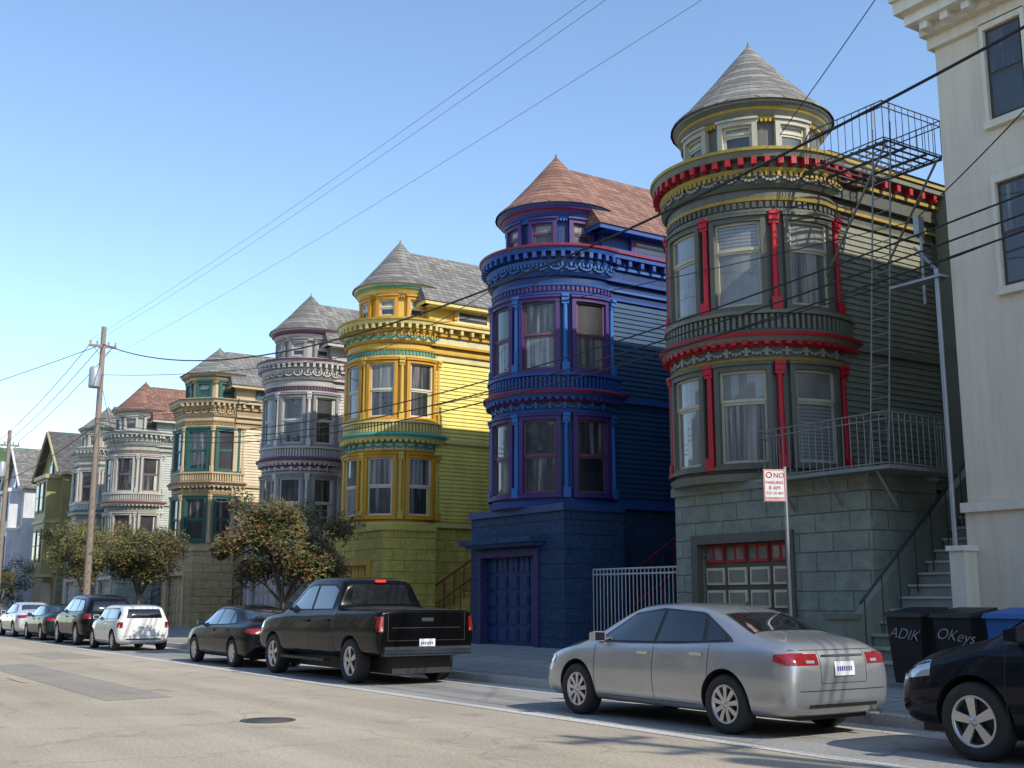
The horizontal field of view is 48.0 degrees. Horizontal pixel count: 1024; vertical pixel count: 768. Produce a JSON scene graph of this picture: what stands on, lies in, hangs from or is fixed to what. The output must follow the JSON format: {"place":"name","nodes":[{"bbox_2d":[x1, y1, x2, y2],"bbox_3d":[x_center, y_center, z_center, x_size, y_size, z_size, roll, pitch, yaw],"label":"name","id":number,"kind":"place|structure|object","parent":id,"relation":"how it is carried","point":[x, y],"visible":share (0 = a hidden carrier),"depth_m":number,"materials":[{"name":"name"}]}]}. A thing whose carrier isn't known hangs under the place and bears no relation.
{"place":"outdoors","nodes":[
{"label":"outdoors","id":0,"kind":"place"},
{"bbox_2d":[0,638,888,767],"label":"road","id":1,"kind":"structure","parent":0,"point":[193,721],"depth_m":13.69,"materials":[{"name":"grey asphalt"}]},
{"bbox_2d":[21,652,102,658],"bbox_3d":[-12.835,7.717,32.702,1.400,0.001,4.200,7,-13,-33],"label":"road patch","id":2,"kind":"object","parent":1,"relation":"on","point":[64,655],"visible":1,"depth_m":32.62,"materials":[{"name":"grey asphalt"}]},
{"bbox_2d":[0,664,171,700],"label":"road patch","id":3,"kind":"object","parent":1,"relation":"on","point":[97,688],"visible":1,"depth_m":21.68,"materials":[{"name":"grey asphalt"}]},
{"bbox_2d":[240,717,295,722],"bbox_3d":[-3.194,4.399,15.056,0.720,0.004,0.720,7,-13,-33],"label":"manhole cover","id":4,"kind":"object","parent":1,"relation":"on","point":[267,720],"visible":1,"depth_m":14.98,"materials":[{"name":"metal"}]},
{"bbox_2d":[0,637,916,767],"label":"lane joint","id":5,"kind":"object","parent":1,"relation":"on","point":[710,739],"depth_m":14.88,"materials":[{"name":"concrete"}]},
{"bbox_2d":[0,631,1023,767],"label":"parking lane surface","id":6,"kind":"object","parent":1,"relation":"on","point":[908,750],"depth_m":15.27,"materials":[{"name":"grey asphalt"}]},
{"bbox_2d":[0,601,45,636],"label":"white sedan","id":7,"kind":"object","parent":6,"relation":"on","point":[14,617],"visible":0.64,"depth_m":49.51,"materials":[{"name":"paint"}]},
{"bbox_2d":[24,603,84,640],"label":"dark sedan","id":8,"kind":"object","parent":6,"relation":"on","point":[40,621],"visible":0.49,"depth_m":45.13,"materials":[{"name":"paint"}]},
{"bbox_2d":[54,594,129,644],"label":"black suv","id":9,"kind":"object","parent":6,"relation":"on","point":[74,620],"visible":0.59,"depth_m":40.21,"materials":[{"name":"paint"}]},
{"bbox_2d":[89,604,168,650],"bbox_3d":[-12.421,7.851,37.225,1.890,1.414,3.649,7,-13,-33],"label":"white hatchback","id":10,"kind":"object","parent":6,"relation":"on","point":[136,625],"visible":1,"depth_m":35.90,"materials":[{"name":"paint"}]},
{"bbox_2d":[188,604,299,666],"bbox_3d":[-6.635,6.238,28.751,1.906,1.456,4.679,7,-13,-33],"label":"dark sedan","id":11,"kind":"object","parent":6,"relation":"on","point":[232,633],"visible":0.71,"depth_m":27.69,"materials":[{"name":"paint"}]},
{"bbox_2d":[260,577,472,682],"bbox_3d":[-3.210,5.037,23.894,2.239,2.022,6.140,7,-13,-33],"label":"black pickup truck","id":12,"kind":"object","parent":6,"relation":"on","point":[357,629],"visible":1,"depth_m":22.14,"materials":[{"name":"paint"}]},
{"bbox_2d":[548,600,886,734],"bbox_3d":[2.475,3.660,15.272,2.025,1.546,4.969,7,-13,-33],"label":"silver sedan","id":13,"kind":"object","parent":6,"relation":"on","point":[730,668],"visible":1,"depth_m":13.88,"materials":[{"name":"paint"}]},
{"bbox_2d":[903,620,1023,761],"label":"dark suv","id":14,"kind":"object","parent":6,"relation":"on","point":[968,699],"visible":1,"depth_m":11.29,"materials":[{"name":"paint"}]},
{"bbox_2d":[23,632,1023,748],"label":"gutter","id":15,"kind":"object","parent":1,"relation":"on","point":[929,734],"depth_m":15.36,"materials":[{"name":"concrete"}]},
{"bbox_2d":[0,616,909,715],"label":"sidewalk","id":16,"kind":"structure","parent":0,"point":[519,661],"depth_m":24.27,"materials":[{"name":"concrete"}]},
{"bbox_2d":[0,430,19,582],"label":"utility pole","id":17,"kind":"object","parent":16,"relation":"on","point":[4,469],"visible":0.99,"depth_m":68.42,"materials":[{"name":"brown wood"}]},
{"bbox_2d":[0,468,35,615],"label":"walls","id":18,"kind":"structure","parent":16,"relation":"on","point":[21,509],"depth_m":79.87,"materials":[{"name":"paint"}]},
{"bbox_2d":[0,474,16,613],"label":"windows","id":19,"kind":"structure","parent":18,"relation":"attached to","point":[6,608],"depth_m":80.60,"materials":[{"name":"paint"}]},
{"bbox_2d":[0,448,24,579],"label":"trim","id":20,"kind":"structure","parent":18,"relation":"attached to","point":[18,528],"depth_m":80.38,"materials":[{"name":"paint"}]},
{"bbox_2d":[0,447,40,495],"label":"roof","id":21,"kind":"structure","parent":18,"relation":"on","point":[26,459],"depth_m":82.33,"materials":[{"name":"grey"}]},
{"bbox_2d":[0,554,37,607],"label":"street tree","id":22,"kind":"object","parent":16,"relation":"on","point":[6,575],"visible":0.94,"depth_m":71.62,"materials":[{"name":"green plant"}]},
{"bbox_2d":[30,450,71,603],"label":"walls","id":23,"kind":"structure","parent":16,"relation":"on","point":[57,496],"depth_m":72.09,"materials":[{"name":"paint"}]},
{"bbox_2d":[31,455,53,603],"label":"windows","id":24,"kind":"structure","parent":23,"relation":"attached to","point":[45,592],"depth_m":72.97,"materials":[{"name":"glass"}]},
{"bbox_2d":[28,431,63,577],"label":"trim","id":25,"kind":"structure","parent":23,"relation":"attached to","point":[42,477],"depth_m":72.65,"materials":[{"name":"paint"}]},
{"bbox_2d":[32,431,81,483],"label":"roof","id":26,"kind":"structure","parent":23,"relation":"on","point":[63,457],"depth_m":74.76,"materials":[{"name":"grey"}]},
{"bbox_2d":[61,564,96,603],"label":"stone base","id":27,"kind":"object","parent":16,"relation":"on","point":[79,592],"visible":0.02,"depth_m":65.56,"materials":[{"name":"grey stone"}]},
{"bbox_2d":[67,582,73,603],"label":"garage door","id":28,"kind":"structure","parent":27,"relation":"attached to","point":[70,594],"depth_m":67.33,"materials":[{"name":"paint"}]},
{"bbox_2d":[38,517,120,591],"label":"street tree","id":29,"kind":"object","parent":16,"relation":"on","point":[67,555],"visible":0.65,"depth_m":52.12,"materials":[{"name":"green plant"}]},
{"bbox_2d":[74,435,105,550],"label":"walls","id":30,"kind":"structure","parent":16,"relation":"on","point":[102,443],"depth_m":67.29,"materials":[{"name":"paint"}]},
{"bbox_2d":[68,433,106,556],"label":"windows","id":31,"kind":"structure","parent":30,"relation":"attached to","point":[84,485],"depth_m":67.25,"materials":[{"name":"paint"}]},
{"bbox_2d":[62,427,113,603],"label":"trim and cornices","id":32,"kind":"structure","parent":30,"relation":"attached to","point":[77,511],"depth_m":67.32,"materials":[{"name":"paint"}]},
{"bbox_2d":[78,406,116,430],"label":"roof","id":33,"kind":"structure","parent":30,"relation":"on","point":[104,414],"depth_m":68.57,"materials":[{"name":"grey tile"}]},
{"bbox_2d":[82,326,116,594],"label":"utility pole","id":34,"kind":"object","parent":16,"relation":"on","point":[96,378],"visible":0.84,"depth_m":50.86,"materials":[{"name":"brown wood"}]},
{"bbox_2d":[0,0,1023,479],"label":"overhead wires","id":35,"kind":"object","parent":34,"relation":"attached to","point":[620,288],"visible":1,"depth_m":20.94,"materials":[{"name":"black rubber"}]},
{"bbox_2d":[95,558,162,606],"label":"stone base","id":36,"kind":"object","parent":16,"relation":"on","point":[128,593],"visible":0.01,"depth_m":59.22,"materials":[{"name":"grey stone"}]},
{"bbox_2d":[101,580,109,594],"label":"garage door","id":37,"kind":"structure","parent":36,"relation":"attached to","point":[105,586],"depth_m":60.88,"materials":[{"name":"paint"}]},
{"bbox_2d":[96,409,175,606],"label":"trim and cornices","id":38,"kind":"structure","parent":36,"relation":"on","point":[117,502],"depth_m":60.83,"materials":[{"name":"paint"}]},
{"bbox_2d":[89,518,190,603],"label":"street tree","id":39,"kind":"object","parent":16,"relation":"on","point":[146,564],"visible":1,"depth_m":45.09,"materials":[{"name":"green plant"}]},
{"bbox_2d":[107,417,174,548],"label":"walls","id":40,"kind":"structure","parent":16,"relation":"on","point":[167,462],"depth_m":61.19,"materials":[{"name":"paint"}]},
{"bbox_2d":[101,415,174,544],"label":"windows","id":41,"kind":"structure","parent":40,"relation":"attached to","point":[124,473],"depth_m":60.73,"materials":[{"name":"glass"}]},
{"bbox_2d":[112,382,185,420],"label":"roof","id":42,"kind":"structure","parent":40,"relation":"on","point":[145,396],"depth_m":62.31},
{"bbox_2d":[161,546,244,626],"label":"stone base","id":43,"kind":"object","parent":16,"relation":"on","point":[209,586],"visible":0.1,"depth_m":49.27,"materials":[{"name":"beige stone"}]},
{"bbox_2d":[168,576,182,625],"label":"garage door","id":44,"kind":"structure","parent":43,"relation":"attached to","point":[175,601],"depth_m":50.86,"materials":[{"name":"paint"}]},
{"bbox_2d":[163,372,264,625],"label":"trim and cornices","id":45,"kind":"structure","parent":43,"relation":"on","point":[179,485],"depth_m":51.03,"materials":[{"name":"paint"}]},
{"bbox_2d":[176,381,261,542],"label":"walls","id":46,"kind":"structure","parent":16,"relation":"on","point":[252,472],"depth_m":51.45,"materials":[{"name":"paint"}]},
{"bbox_2d":[169,380,264,542],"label":"windows","id":47,"kind":"structure","parent":46,"relation":"attached to","point":[194,506],"depth_m":50.83,"materials":[{"name":"glass"}]},
{"bbox_2d":[179,347,274,387],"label":"roof","id":48,"kind":"structure","parent":46,"relation":"on","point":[252,378],"depth_m":52.40,"materials":[{"name":"grey tile"}]},
{"bbox_2d":[243,541,319,610],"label":"stone base","id":49,"kind":"object","parent":16,"relation":"on","point":[294,597],"visible":0.02,"depth_m":40.63,"materials":[{"name":"grey stone"}]},
{"bbox_2d":[254,573,273,605],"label":"garage door","id":50,"kind":"structure","parent":49,"relation":"attached to","point":[263,595],"depth_m":42.30,"materials":[{"name":"paint"}]},
{"bbox_2d":[208,489,366,610],"bbox_3d":[-6.518,5.423,33.544,4.165,4.635,4.281,-3,-11,18],"label":"street tree","id":51,"kind":"object","parent":16,"relation":"on","point":[272,530],"visible":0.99,"depth_m":32.98,"materials":[{"name":"green plant"}]},
{"bbox_2d":[265,341,346,523],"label":"walls","id":52,"kind":"structure","parent":16,"relation":"on","point":[335,353],"depth_m":42.65,"materials":[{"name":"paint"}]},
{"bbox_2d":[246,327,346,606],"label":"trim and cornices","id":53,"kind":"structure","parent":52,"relation":"attached to","point":[270,462],"depth_m":42.56,"materials":[{"name":"paint"}]},
{"bbox_2d":[259,337,339,531],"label":"windows","id":54,"kind":"structure","parent":52,"relation":"attached to","point":[292,407],"depth_m":42.42,"materials":[{"name":"glass"}]},
{"bbox_2d":[269,293,358,344],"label":"roof","id":55,"kind":"structure","parent":52,"relation":"on","point":[310,312],"depth_m":43.95,"materials":[{"name":"grey"}]},
{"bbox_2d":[326,524,470,615],"bbox_3d":[1.123,2.266,40.090,14.000,13.050,5.810,7,-13,-33],"label":"stone base","id":56,"kind":"object","parent":16,"relation":"on","point":[422,563],"visible":0.08,"depth_m":35.11,"materials":[{"name":"yellow stone"}]},
{"bbox_2d":[340,566,365,576],"bbox_3d":[-4.897,6.792,35.990,0.130,2.160,2.410,7,-13,-33],"label":"garage door","id":57,"kind":"structure","parent":56,"relation":"attached to","point":[358,571],"depth_m":36.01,"materials":[{"name":"paint"}]},
{"bbox_2d":[348,296,490,521],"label":"walls","id":58,"kind":"structure","parent":56,"relation":"on","point":[463,481],"depth_m":37.10,"materials":[{"name":"paint"}]},
{"bbox_2d":[323,282,489,612],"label":"trim and cornices","id":59,"kind":"structure","parent":58,"relation":"attached to","point":[360,442],"depth_m":36.45,"materials":[{"name":"paint"}]},
{"bbox_2d":[341,294,489,520],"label":"windows","id":60,"kind":"structure","parent":58,"relation":"attached to","point":[379,497],"depth_m":36.25,"materials":[{"name":"paint"}]},
{"bbox_2d":[352,240,491,308],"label":"roof","id":61,"kind":"structure","parent":58,"relation":"on","point":[449,281],"depth_m":38.12,"materials":[{"name":"grey tile"}]},
{"bbox_2d":[471,502,676,648],"bbox_3d":[6.091,0.845,32.661,14.000,13.100,5.930,7,-13,-33],"label":"stone base","id":62,"kind":"object","parent":16,"relation":"on","point":[576,548],"visible":0.13,"depth_m":27.32,"materials":[{"name":"blue stone"}]},
{"bbox_2d":[488,556,533,646],"bbox_3d":[0.072,5.395,28.556,0.130,2.160,2.410,7,-13,-33],"label":"garage door","id":63,"kind":"structure","parent":62,"relation":"attached to","point":[510,605],"depth_m":28.62,"materials":[{"name":"paint"}]},
{"bbox_2d":[493,219,674,502],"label":"walls","id":64,"kind":"structure","parent":62,"relation":"on","point":[642,442],"depth_m":29.54,"materials":[{"name":"paint"}]},
{"bbox_2d":[458,201,675,647],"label":"trim and cornices","id":65,"kind":"structure","parent":64,"relation":"attached to","point":[598,394],"depth_m":28.97,"materials":[{"name":"paint"}]},
{"bbox_2d":[488,216,664,504],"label":"windows","id":66,"kind":"structure","parent":64,"relation":"attached to","point":[539,433],"depth_m":28.77,"materials":[{"name":"paint"}]},
{"bbox_2d":[495,154,666,236],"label":"roof","id":67,"kind":"structure","parent":64,"relation":"on","point":[626,205],"depth_m":30.56,"materials":[{"name":"brown tile"}]},
{"bbox_2d":[593,566,677,630],"bbox_3d":[2.936,4.944,25.289,0.041,1.820,3.776,7,-13,-33],"label":"iron fence","id":68,"kind":"object","parent":16,"relation":"on","point":[636,573],"visible":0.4,"depth_m":25.85,"materials":[{"name":"metal"}]},
{"bbox_2d":[763,467,792,616],"bbox_3d":[3.764,2.798,16.194,0.344,3.280,0.073,0,-11,-1],"label":"parking sign","id":69,"kind":"object","parent":16,"relation":"on","point":[775,484],"visible":0.99,"depth_m":16.40,"materials":[{"name":"metal"}]},
{"bbox_2d":[675,466,943,631],"bbox_3d":[10.157,0.513,26.426,14.000,11.450,6.420,7,-13,-33],"label":"stone base","id":70,"kind":"object","parent":16,"relation":"on","point":[845,554],"visible":0.21,"depth_m":20.26,"materials":[{"name":"grey stone"}]},
{"bbox_2d":[706,541,787,614],"bbox_3d":[4.546,4.123,21.864,0.130,2.190,2.360,7,-13,-33],"label":"garage door","id":71,"kind":"structure","parent":70,"relation":"attached to","point":[754,573],"depth_m":21.93,"materials":[{"name":"paint"}]},
{"bbox_2d":[650,97,948,618],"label":"trim and cornices","id":72,"kind":"structure","parent":70,"relation":"on","point":[827,337],"depth_m":22.88,"materials":[{"name":"paint"}]},
{"bbox_2d":[667,120,947,480],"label":"walls","id":73,"kind":"structure","parent":70,"relation":"on","point":[915,388],"depth_m":23.62,"materials":[{"name":"paint"}]},
{"bbox_2d":[661,43,944,219],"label":"roof","id":74,"kind":"structure","parent":73,"relation":"on","point":[749,72],"depth_m":24.16,"materials":[{"name":"grey"}]},
{"bbox_2d":[663,115,946,481],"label":"windows","id":75,"kind":"structure","parent":73,"relation":"attached to","point":[743,402],"depth_m":22.69,"materials":[{"name":"paint"}]},
{"bbox_2d":[755,97,960,511],"bbox_3d":[6.774,-1.453,21.474,3.544,7.716,3.033,7,-13,-33],"label":"fire escape","id":76,"kind":"object","parent":73,"relation":"attached to","point":[902,470],"visible":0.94,"depth_m":21.02,"materials":[{"name":"paint"}]},
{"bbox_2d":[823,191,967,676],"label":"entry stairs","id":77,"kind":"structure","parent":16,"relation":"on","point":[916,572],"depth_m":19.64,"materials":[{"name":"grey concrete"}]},
{"bbox_2d":[882,607,947,682],"bbox_3d":[5.888,3.793,16.614,0.760,1.120,0.660,7,-13,-33],"label":"trash bin","id":78,"kind":"object","parent":16,"relation":"on","point":[911,634],"visible":0.73,"depth_m":16.43,"materials":[{"name":"plastic"}]},
{"bbox_2d":[888,0,1023,609],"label":"walls and cornice","id":79,"kind":"structure","parent":16,"relation":"on","point":[989,327],"depth_m":18.28,"materials":[{"name":"paint"}]},
{"bbox_2d":[890,216,957,545],"bbox_3d":[7.016,-0.103,19.086,0.744,5.750,1.021,7,-13,-33],"label":"service mast","id":80,"kind":"object","parent":79,"relation":"attached to","point":[937,277],"visible":0.89,"depth_m":18.70,"materials":[{"name":"grey metal"}]},
{"bbox_2d":[978,5,1023,295],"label":"windows","id":81,"kind":"structure","parent":79,"relation":"attached to","point":[1002,66],"depth_m":18.17,"materials":[{"name":"paint"}]},
{"bbox_2d":[929,607,997,651],"bbox_3d":[6.340,3.666,15.937,0.760,1.120,0.707,7,-13,-33],"label":"trash bin","id":82,"kind":"object","parent":16,"relation":"on","point":[957,626],"visible":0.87,"depth_m":15.79,"materials":[{"name":"plastic"}]},
{"bbox_2d":[981,607,1023,638],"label":"recycling bin","id":83,"kind":"object","parent":16,"relation":"on","point":[998,622],"visible":0.21,"depth_m":15.31,"materials":[{"name":"plastic"}]},
{"bbox_2d":[0,0,944,448],"label":"sky","id":84,"kind":"structure","parent":0,"point":[142,142],"materials":[{"name":"blue"}]},
{"bbox_2d":[945,545,979,607],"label":"entry pier","id":85,"kind":"structure","parent":0,"point":[964,576],"depth_m":17.72,"materials":[{"name":"white paint"}]},
{"label":"ground","id":86,"kind":"structure","parent":0,"visible":0},
{"bbox_2d":[145,642,1023,741],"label":"kerb","id":87,"kind":"structure","parent":86,"relation":"on","point":[895,720],"depth_m":20.41,"materials":[{"name":"concrete"}]},
{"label":"walls","id":88,"kind":"object","parent":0,"visible":0},
{"bbox_2d":[0,448,5,479],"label":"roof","id":89,"kind":"structure","parent":88,"relation":"on","point":[2,454],"depth_m":106.09,"materials":[{"name":"green"}]}
]}

